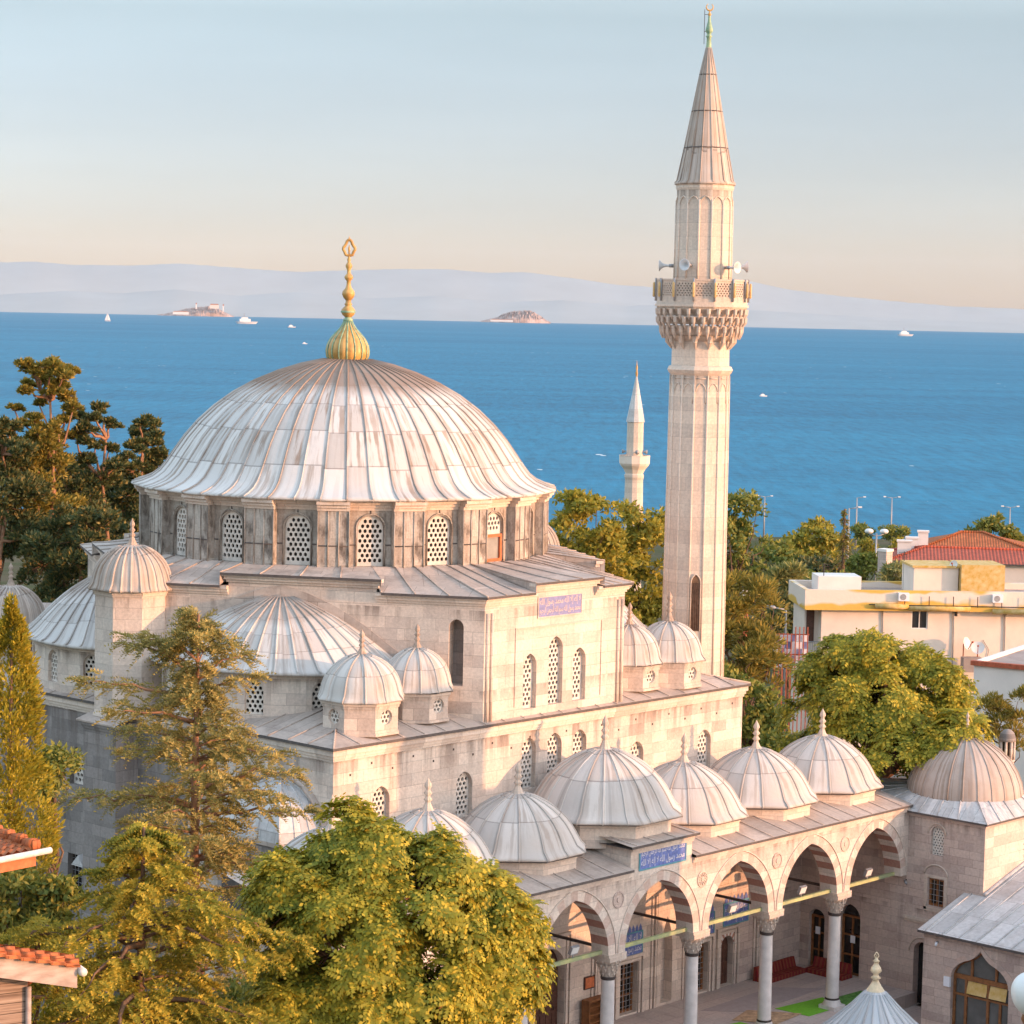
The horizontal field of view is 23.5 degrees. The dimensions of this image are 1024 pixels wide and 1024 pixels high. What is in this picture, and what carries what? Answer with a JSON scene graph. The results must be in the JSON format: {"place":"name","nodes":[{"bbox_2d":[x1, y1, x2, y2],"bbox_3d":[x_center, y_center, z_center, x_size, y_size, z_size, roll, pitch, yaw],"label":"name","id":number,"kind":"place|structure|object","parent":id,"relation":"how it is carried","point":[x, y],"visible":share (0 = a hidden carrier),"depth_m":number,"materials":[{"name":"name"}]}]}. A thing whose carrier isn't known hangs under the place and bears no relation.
{"place":"outdoors","nodes":[
{"label":"outdoors","id":0,"kind":"place"},
{"bbox_2d":[0,825,52,872],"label":"tiled house","id":1,"kind":"structure","parent":0,"point":[14,855],"depth_m":55.70,"materials":[{"name":"tile"}]},
{"bbox_2d":[0,944,87,1023],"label":"timber house","id":2,"kind":"structure","parent":0,"point":[22,969],"depth_m":39.97,"materials":[{"name":"tile"}]},
{"bbox_2d":[158,306,233,316],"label":"island","id":3,"kind":"structure","parent":0,"point":[204,311],"depth_m":17086.99,"materials":[{"name":"stone"}]},
{"bbox_2d":[0,523,892,1020],"bbox_3d":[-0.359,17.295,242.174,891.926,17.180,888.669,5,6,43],"label":"ground","id":4,"kind":"structure","parent":0,"point":[656,551],"depth_m":365.99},
{"bbox_2d":[0,414,74,585],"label":"pine tree","id":5,"kind":"object","parent":4,"relation":"on","point":[15,483],"visible":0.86,"depth_m":123.54,"materials":[{"name":"green plant"}]},
{"bbox_2d":[0,591,75,1023],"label":"cypress tree","id":6,"kind":"object","parent":4,"relation":"on","point":[15,641],"visible":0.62,"depth_m":63.09,"materials":[{"name":"green plant"}]},
{"bbox_2d":[4,353,88,518],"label":"pine tree","id":7,"kind":"object","parent":4,"relation":"on","point":[48,438],"visible":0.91,"depth_m":125.24,"materials":[{"name":"green plant"}]},
{"bbox_2d":[0,866,95,1023],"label":"shrub","id":8,"kind":"object","parent":4,"relation":"on","point":[50,896],"visible":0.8,"depth_m":62.35,"materials":[{"name":"green plant"}]},
{"bbox_2d":[13,740,87,1011],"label":"shrub","id":9,"kind":"object","parent":4,"relation":"on","point":[61,759],"visible":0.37,"depth_m":79.59,"materials":[{"name":"green plant"}]},
{"bbox_2d":[8,452,92,542],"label":"pine tree","id":10,"kind":"object","parent":4,"relation":"on","point":[71,471],"visible":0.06,"depth_m":135.32,"materials":[{"name":"green plant"}]},
{"bbox_2d":[18,501,138,602],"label":"pine tree","id":11,"kind":"object","parent":4,"relation":"on","point":[72,524],"visible":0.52,"depth_m":120.45,"materials":[{"name":"green plant"}]},
{"bbox_2d":[48,399,137,538],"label":"pine tree","id":12,"kind":"object","parent":4,"relation":"on","point":[105,476],"visible":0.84,"depth_m":128.07,"materials":[{"name":"green plant"}]},
{"bbox_2d":[99,412,169,538],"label":"pine tree","id":13,"kind":"object","parent":4,"relation":"on","point":[149,460],"visible":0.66,"depth_m":131.38,"materials":[{"name":"green plant"}]},
{"bbox_2d":[56,973,250,1023],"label":"broadleaf tree","id":14,"kind":"object","parent":4,"relation":"on","point":[237,989],"visible":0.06,"depth_m":67.11,"materials":[{"name":"green plant"}]},
{"bbox_2d":[0,820,317,1023],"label":"cedar tree","id":15,"kind":"object","parent":4,"relation":"on","point":[188,921],"visible":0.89,"depth_m":58.64,"materials":[{"name":"green plant"}]},
{"bbox_2d":[50,605,326,1021],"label":"cedar tree","id":16,"kind":"object","parent":4,"relation":"on","point":[191,689],"visible":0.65,"depth_m":69.63,"materials":[{"name":"green plant"}]},
{"bbox_2d":[232,792,560,1023],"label":"ailanthus tree","id":17,"kind":"object","parent":4,"relation":"on","point":[356,877],"visible":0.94,"depth_m":61.38,"materials":[{"name":"green plant"}]},
{"bbox_2d":[0,236,914,1023],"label":"mosque","id":18,"kind":"structure","parent":4,"relation":"on","point":[400,590],"depth_m":92.71,"materials":[{"name":"stone"}]},
{"bbox_2d":[51,651,56,680],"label":"window","id":19,"kind":"structure","parent":18,"relation":"in","point":[54,657],"depth_m":95.38,"materials":[{"name":"paint"}]},
{"bbox_2d":[72,854,81,903],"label":"window","id":20,"kind":"structure","parent":18,"relation":"in","point":[76,869],"depth_m":95.07,"materials":[{"name":"metal"}]},
{"bbox_2d":[74,748,82,784],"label":"window","id":21,"kind":"structure","parent":18,"relation":"in","point":[78,777],"depth_m":94.59,"materials":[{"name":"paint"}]},
{"bbox_2d":[85,655,94,686],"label":"window","id":22,"kind":"structure","parent":18,"relation":"in","point":[90,660],"depth_m":94.15,"materials":[{"name":"paint"}]},
{"bbox_2d":[177,507,185,555],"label":"window","id":23,"kind":"structure","parent":18,"relation":"in","point":[181,516],"depth_m":95.24,"materials":[{"name":"paint"}]},
{"bbox_2d":[222,511,241,561],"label":"window","id":24,"kind":"structure","parent":18,"relation":"in","point":[232,522],"depth_m":93.42,"materials":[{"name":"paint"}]},
{"bbox_2d":[246,681,262,713],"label":"window","id":25,"kind":"structure","parent":18,"relation":"in","point":[254,703],"depth_m":88.60,"materials":[{"name":"paint"}]},
{"bbox_2d":[285,515,309,564],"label":"window","id":26,"kind":"structure","parent":18,"relation":"in","point":[297,537],"depth_m":92.53,"materials":[{"name":"paint"}]},
{"bbox_2d":[312,683,322,708],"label":"window","id":27,"kind":"structure","parent":18,"relation":"in","point":[316,703],"depth_m":88.49,"materials":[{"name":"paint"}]},
{"bbox_2d":[357,516,382,565],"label":"window","id":28,"kind":"structure","parent":18,"relation":"in","point":[370,529],"depth_m":92.58,"materials":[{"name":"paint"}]},
{"bbox_2d":[372,787,385,819],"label":"window","id":29,"kind":"structure","parent":18,"relation":"in","point":[379,798],"depth_m":86.52,"materials":[{"name":"paint"}]},
{"bbox_2d":[427,515,448,564],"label":"window","id":30,"kind":"structure","parent":18,"relation":"in","point":[438,527],"depth_m":93.55,"materials":[{"name":"paint"}]},
{"bbox_2d":[456,772,467,816],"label":"window","id":31,"kind":"structure","parent":18,"relation":"in","point":[462,782],"depth_m":89.58,"materials":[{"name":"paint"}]},
{"bbox_2d":[488,513,499,533],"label":"window","id":32,"kind":"structure","parent":18,"relation":"in","point":[493,520],"depth_m":95.33,"materials":[{"name":"paint"}]},
{"bbox_2d":[521,739,531,787],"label":"window","id":33,"kind":"structure","parent":18,"relation":"in","point":[526,763],"depth_m":92.04,"materials":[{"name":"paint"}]},
{"bbox_2d":[523,655,532,707],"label":"window","id":34,"kind":"structure","parent":18,"relation":"in","point":[528,664],"depth_m":91.77,"materials":[{"name":"paint"}]},
{"bbox_2d":[535,949,557,1023],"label":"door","id":35,"kind":"structure","parent":18,"relation":"in","point":[541,1018],"depth_m":94.20,"materials":[{"name":"brown wood"}]},
{"bbox_2d":[547,734,557,773],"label":"window","id":36,"kind":"structure","parent":18,"relation":"in","point":[552,750],"depth_m":93.05,"materials":[{"name":"paint"}]},
{"bbox_2d":[548,637,558,703],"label":"window","id":37,"kind":"structure","parent":18,"relation":"in","point":[554,646],"depth_m":92.80,"materials":[{"name":"paint"}]},
{"bbox_2d":[572,648,581,699],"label":"window","id":38,"kind":"structure","parent":18,"relation":"in","point":[577,660],"depth_m":93.81,"materials":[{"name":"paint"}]},
{"bbox_2d":[573,730,582,753],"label":"window","id":39,"kind":"structure","parent":18,"relation":"in","point":[577,741],"depth_m":94.10,"materials":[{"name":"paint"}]},
{"bbox_2d":[581,994,600,1023],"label":"shoe cabinet","id":40,"kind":"object","parent":18,"relation":"on","point":[590,1013],"visible":0.78,"depth_m":94.83,"materials":[{"name":"brown wood"}]},
{"bbox_2d":[620,962,632,1012],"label":"window","id":41,"kind":"structure","parent":18,"relation":"in","point":[626,979],"depth_m":97.42,"materials":[{"name":"brown metal"}]},
{"bbox_2d":[630,742,639,757],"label":"window","id":42,"kind":"structure","parent":18,"relation":"in","point":[634,750],"depth_m":96.69,"materials":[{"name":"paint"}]},
{"bbox_2d":[698,943,703,989],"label":"window","id":43,"kind":"structure","parent":18,"relation":"in","point":[700,958],"depth_m":100.83,"materials":[{"name":"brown wood"}]},
{"bbox_2d":[697,730,706,765],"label":"window","id":44,"kind":"structure","parent":18,"relation":"in","point":[702,740],"depth_m":99.81,"materials":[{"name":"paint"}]},
{"bbox_2d":[720,937,727,983],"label":"door","id":45,"kind":"structure","parent":18,"relation":"in","point":[724,946],"depth_m":101.97,"materials":[{"name":"brown wood"}]},
{"bbox_2d":[701,987,822,1011],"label":"floor covering","id":46,"kind":"object","parent":18,"relation":"on","point":[750,1001],"visible":0.77,"depth_m":99.77,"materials":[{"name":"grey"}]},
{"bbox_2d":[733,1010,801,1023],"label":"kilim rug","id":47,"kind":"object","parent":18,"relation":"on","point":[751,1016],"visible":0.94,"depth_m":97.34,"materials":[{"name":"fabric"}]},
{"bbox_2d":[753,956,805,982],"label":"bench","id":48,"kind":"object","parent":18,"relation":"on","point":[784,968],"visible":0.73,"depth_m":103.50,"materials":[{"name":"red fabric"}]},
{"bbox_2d":[775,997,827,1015],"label":"prayer mat","id":49,"kind":"object","parent":18,"relation":"on","point":[808,1008],"visible":0.94,"depth_m":98.67,"materials":[{"name":"carpet"}]},
{"bbox_2d":[806,956,852,980],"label":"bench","id":50,"kind":"object","parent":18,"relation":"on","point":[818,967],"visible":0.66,"depth_m":103.71,"materials":[{"name":"red fabric"}]},
{"bbox_2d":[839,990,862,1005],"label":"prayer mat","id":51,"kind":"object","parent":18,"relation":"on","point":[846,999],"visible":0.47,"depth_m":100.35,"materials":[{"name":"carpet"}]},
{"bbox_2d":[548,486,644,622],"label":"broadleaf tree","id":52,"kind":"object","parent":4,"relation":"on","point":[605,541],"visible":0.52,"depth_m":149.63,"materials":[{"name":"green plant"}]},
{"bbox_2d":[600,498,664,626],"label":"broadleaf tree","id":53,"kind":"object","parent":4,"relation":"on","point":[647,532],"visible":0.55,"depth_m":154.96,"materials":[{"name":"green plant"}]},
{"bbox_2d":[619,364,649,608],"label":"minaret","id":54,"kind":"object","parent":4,"relation":"on","point":[634,461],"visible":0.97,"depth_m":269.19,"materials":[{"name":"stone"}]},
{"bbox_2d":[653,4,751,676],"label":"minaret","id":55,"kind":"object","parent":4,"relation":"on","point":[700,370],"visible":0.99,"depth_m":101.48,"materials":[{"name":"stone"}]},
{"bbox_2d":[679,259,691,270],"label":"loudspeaker","id":56,"kind":"object","parent":55,"relation":"attached to","point":[684,264],"visible":1,"depth_m":100.70,"materials":[{"name":"grey metal"}]},
{"bbox_2d":[689,574,700,630],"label":"window","id":57,"kind":"structure","parent":55,"relation":"in","point":[695,583],"depth_m":101.92,"materials":[{"name":"brown wood"}]},
{"bbox_2d":[727,550,774,593],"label":"broadleaf tree","id":58,"kind":"object","parent":4,"relation":"on","point":[757,558],"visible":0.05,"depth_m":210.17,"materials":[{"name":"green plant"}]},
{"bbox_2d":[726,488,779,664],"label":"broadleaf tree","id":59,"kind":"object","parent":4,"relation":"on","point":[740,530],"visible":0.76,"depth_m":171.35,"materials":[{"name":"green plant"}]},
{"bbox_2d":[724,663,790,747],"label":"broadleaf tree","id":60,"kind":"object","parent":4,"relation":"on","point":[761,711],"visible":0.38,"depth_m":121.62,"materials":[{"name":"green plant"}]},
{"bbox_2d":[724,568,796,747],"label":"pine tree","id":61,"kind":"object","parent":4,"relation":"on","point":[755,653],"visible":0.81,"depth_m":127.55,"materials":[{"name":"green plant"}]},
{"bbox_2d":[753,600,793,730],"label":"broadleaf tree","id":62,"kind":"object","parent":4,"relation":"on","point":[789,622],"visible":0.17,"depth_m":168.38,"materials":[{"name":"green plant"}]},
{"bbox_2d":[758,588,793,704],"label":"shrub","id":63,"kind":"object","parent":4,"relation":"on","point":[784,593],"visible":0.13,"depth_m":176.04,"materials":[{"name":"green plant"}]},
{"bbox_2d":[766,605,786,732],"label":"street lamp","id":64,"kind":"object","parent":4,"relation":"on","point":[783,688],"visible":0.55,"depth_m":165.12,"materials":[{"name":"grey metal"}]},
{"bbox_2d":[751,545,802,672],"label":"broadleaf tree","id":65,"kind":"object","parent":4,"relation":"on","point":[780,554],"visible":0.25,"depth_m":224.27,"materials":[{"name":"green plant"}]},
{"bbox_2d":[758,727,800,751],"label":"shrub","id":66,"kind":"object","parent":4,"relation":"on","point":[769,739],"visible":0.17,"depth_m":118.45,"materials":[{"name":"green plant"}]},
{"bbox_2d":[761,537,806,559],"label":"broadleaf tree","id":67,"kind":"object","parent":4,"relation":"on","point":[797,552],"visible":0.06,"depth_m":248.55,"materials":[{"name":"green plant"}]},
{"bbox_2d":[763,559,808,590],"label":"shrub","id":68,"kind":"object","parent":4,"relation":"on","point":[785,572],"visible":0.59,"depth_m":179.30,"materials":[{"name":"green plant"}]},
{"bbox_2d":[781,515,859,561],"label":"broadleaf tree","id":69,"kind":"object","parent":4,"relation":"on","point":[816,528],"visible":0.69,"depth_m":263.56,"materials":[{"name":"green plant"}]},
{"bbox_2d":[795,554,845,572],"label":"broadleaf tree","id":70,"kind":"object","parent":4,"relation":"on","point":[811,563],"visible":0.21,"depth_m":242.66,"materials":[{"name":"green plant"}]},
{"bbox_2d":[798,569,849,579],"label":"shrub","id":71,"kind":"object","parent":4,"relation":"on","point":[810,571],"visible":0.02,"depth_m":198.93,"materials":[{"name":"green plant"}]},
{"bbox_2d":[828,509,851,572],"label":"conifer tree","id":72,"kind":"object","parent":4,"relation":"on","point":[844,537],"visible":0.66,"depth_m":238.65,"materials":[{"name":"green plant"}]},
{"bbox_2d":[844,551,877,580],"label":"shrub","id":73,"kind":"object","parent":4,"relation":"on","point":[863,564],"visible":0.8,"depth_m":228.34,"materials":[{"name":"green plant"}]},
{"bbox_2d":[849,521,876,539],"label":"tufted tree","id":74,"kind":"object","parent":4,"relation":"on","point":[858,529],"visible":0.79,"depth_m":421.14,"materials":[{"name":"green plant"}]},
{"bbox_2d":[856,537,879,553],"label":"shrub","id":75,"kind":"object","parent":4,"relation":"on","point":[866,545],"visible":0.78,"depth_m":396.12,"materials":[{"name":"green plant"}]},
{"bbox_2d":[865,529,888,580],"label":"globe street lamp","id":76,"kind":"object","parent":4,"relation":"on","point":[871,531],"visible":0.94,"depth_m":327.43,"materials":[{"name":"grey metal"}]},
{"bbox_2d":[877,548,893,580],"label":"gate pillar","id":77,"kind":"structure","parent":4,"relation":"on","point":[885,555],"depth_m":193.39,"materials":[{"name":"white stone"}]},
{"bbox_2d":[772,625,998,781],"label":"ailanthus tree","id":78,"kind":"object","parent":4,"relation":"on","point":[875,703],"visible":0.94,"depth_m":104.83,"materials":[{"name":"green plant"}]},
{"bbox_2d":[875,558,902,580],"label":"shrub","id":79,"kind":"object","parent":4,"relation":"on","point":[888,571],"visible":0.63,"depth_m":187.66,"materials":[{"name":"green plant"}]},
{"bbox_2d":[877,523,911,540],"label":"tufted tree","id":80,"kind":"object","parent":4,"relation":"on","point":[895,531],"visible":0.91,"depth_m":419.44,"materials":[{"name":"green plant"}]},
{"bbox_2d":[788,551,1023,774],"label":"apartment block","id":81,"kind":"structure","parent":4,"relation":"on","point":[947,607],"depth_m":151.12,"materials":[{"name":"paint"}]},
{"bbox_2d":[806,610,814,640],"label":"door","id":82,"kind":"structure","parent":81,"relation":"in","point":[810,613],"depth_m":151.48,"materials":[{"name":"brown wood"}]},
{"bbox_2d":[911,611,927,628],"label":"window","id":83,"kind":"structure","parent":81,"relation":"in","point":[919,619],"depth_m":151.04,"materials":[{"name":"white paint"}]},
{"bbox_2d":[971,641,983,656],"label":"satellite dish","id":84,"kind":"object","parent":81,"relation":"attached to","point":[977,647],"visible":0.97,"depth_m":150.38,"materials":[{"name":"metal"}]},
{"bbox_2d":[991,594,1002,602],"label":"air conditioner","id":85,"kind":"object","parent":81,"relation":"attached to","point":[997,598],"visible":1,"depth_m":150.22,"materials":[{"name":"plastic"}]},
{"bbox_2d":[799,713,1023,1005],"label":"corner building","id":86,"kind":"structure","parent":4,"relation":"on","point":[966,820],"depth_m":101.18,"materials":[{"name":"beige stone"}]},
{"bbox_2d":[810,909,824,964],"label":"glazed door","id":87,"kind":"structure","parent":86,"relation":"in","point":[817,940],"depth_m":105.03,"materials":[{"name":"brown wood"}]},
{"bbox_2d":[841,904,859,976],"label":"glazed door","id":88,"kind":"structure","parent":86,"relation":"in","point":[850,917],"depth_m":103.83,"materials":[{"name":"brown wood"}]},
{"bbox_2d":[917,942,923,1002],"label":"doorway","id":89,"kind":"structure","parent":86,"relation":"in","point":[920,961],"depth_m":101.70,"materials":[{"name":"black"}]},
{"bbox_2d":[929,878,943,906],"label":"window","id":90,"kind":"structure","parent":86,"relation":"in","point":[936,888],"depth_m":100.66,"materials":[{"name":"brown wood"}]},
{"bbox_2d":[933,826,943,855],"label":"window","id":91,"kind":"structure","parent":86,"relation":"in","point":[938,834],"depth_m":100.54,"materials":[{"name":"paint"}]},
{"bbox_2d":[890,530,1023,582],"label":"red roofed house","id":92,"kind":"structure","parent":4,"relation":"on","point":[1008,553],"depth_m":216.55,"materials":[{"name":"tile"}]},
{"bbox_2d":[917,861,1023,1023],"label":"courtyard wing","id":93,"kind":"structure","parent":4,"relation":"on","point":[976,954],"depth_m":96.66,"materials":[{"name":"grey stone"}]},
{"bbox_2d":[958,511,1023,541],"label":"broadleaf tree","id":94,"kind":"object","parent":4,"relation":"on","point":[991,523],"visible":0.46,"depth_m":230.70,"materials":[{"name":"green plant"}]},
{"bbox_2d":[970,645,1023,789],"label":"white house","id":95,"kind":"structure","parent":4,"relation":"on","point":[1001,673],"depth_m":132.12,"materials":[{"name":"paint"}]},
{"bbox_2d":[973,683,1023,762],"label":"tree","id":96,"kind":"object","parent":4,"relation":"on","point":[997,704],"visible":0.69,"depth_m":117.45,"materials":[{"name":"green plant"}]},
{"bbox_2d":[999,729,1015,763],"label":"stone chimney","id":97,"kind":"object","parent":4,"relation":"on","point":[1007,740],"visible":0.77,"depth_m":106.21,"materials":[{"name":"stone"}]},
{"bbox_2d":[1011,972,1023,1023],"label":"globe lamp","id":98,"kind":"object","parent":4,"relation":"on","point":[1017,991],"visible":1,"depth_m":28.75,"materials":[{"name":"white glass"}]},
{"bbox_2d":[0,312,1023,538],"bbox_3d":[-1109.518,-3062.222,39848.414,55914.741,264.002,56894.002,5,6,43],"label":"sea","id":99,"kind":"structure","parent":0,"point":[927,427],"depth_m":1351.23,"materials":[{"name":"liquid"}]},
{"bbox_2d":[235,313,256,323],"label":"motor boat","id":100,"kind":"object","parent":99,"relation":"on","point":[244,320],"visible":0.91,"depth_m":7116.44,"materials":[{"name":"white paint"}]},
{"bbox_2d":[0,262,1023,323],"bbox_3d":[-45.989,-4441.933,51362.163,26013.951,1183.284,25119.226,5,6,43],"label":"mountains","id":101,"kind":"structure","parent":0,"point":[24,277],"depth_m":50157.85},
{"bbox_2d":[0,289,1023,332],"bbox_3d":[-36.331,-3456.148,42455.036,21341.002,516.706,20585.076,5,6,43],"label":"foothills","id":102,"kind":"structure","parent":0,"point":[313,305],"depth_m":41007.06,"materials":[{"name":"grey"}]},
{"bbox_2d":[0,0,1023,308],"label":"sky","id":103,"kind":"structure","parent":0,"point":[876,147],"materials":[{"name":"blue"}]},
{"bbox_2d":[481,310,550,322],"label":"island","id":104,"kind":"structure","parent":0,"point":[524,316],"depth_m":17189.86,"materials":[{"name":"stone"}]},
{"bbox_2d":[772,627,808,733],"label":"metal gate","id":105,"kind":"structure","parent":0,"point":[795,652],"depth_m":146.44,"materials":[{"name":"metal"}]},
{"bbox_2d":[903,1004,920,1023],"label":"courtyard","id":106,"kind":"structure","parent":0,"point":[914,1012],"depth_m":100.41,"materials":[{"name":"stone"}]},
{"bbox_2d":[822,952,918,1023],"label":"fountain pavilion","id":107,"kind":"structure","parent":106,"relation":"on","point":[874,1002],"depth_m":81.04,"materials":[{"name":"grey metal"}]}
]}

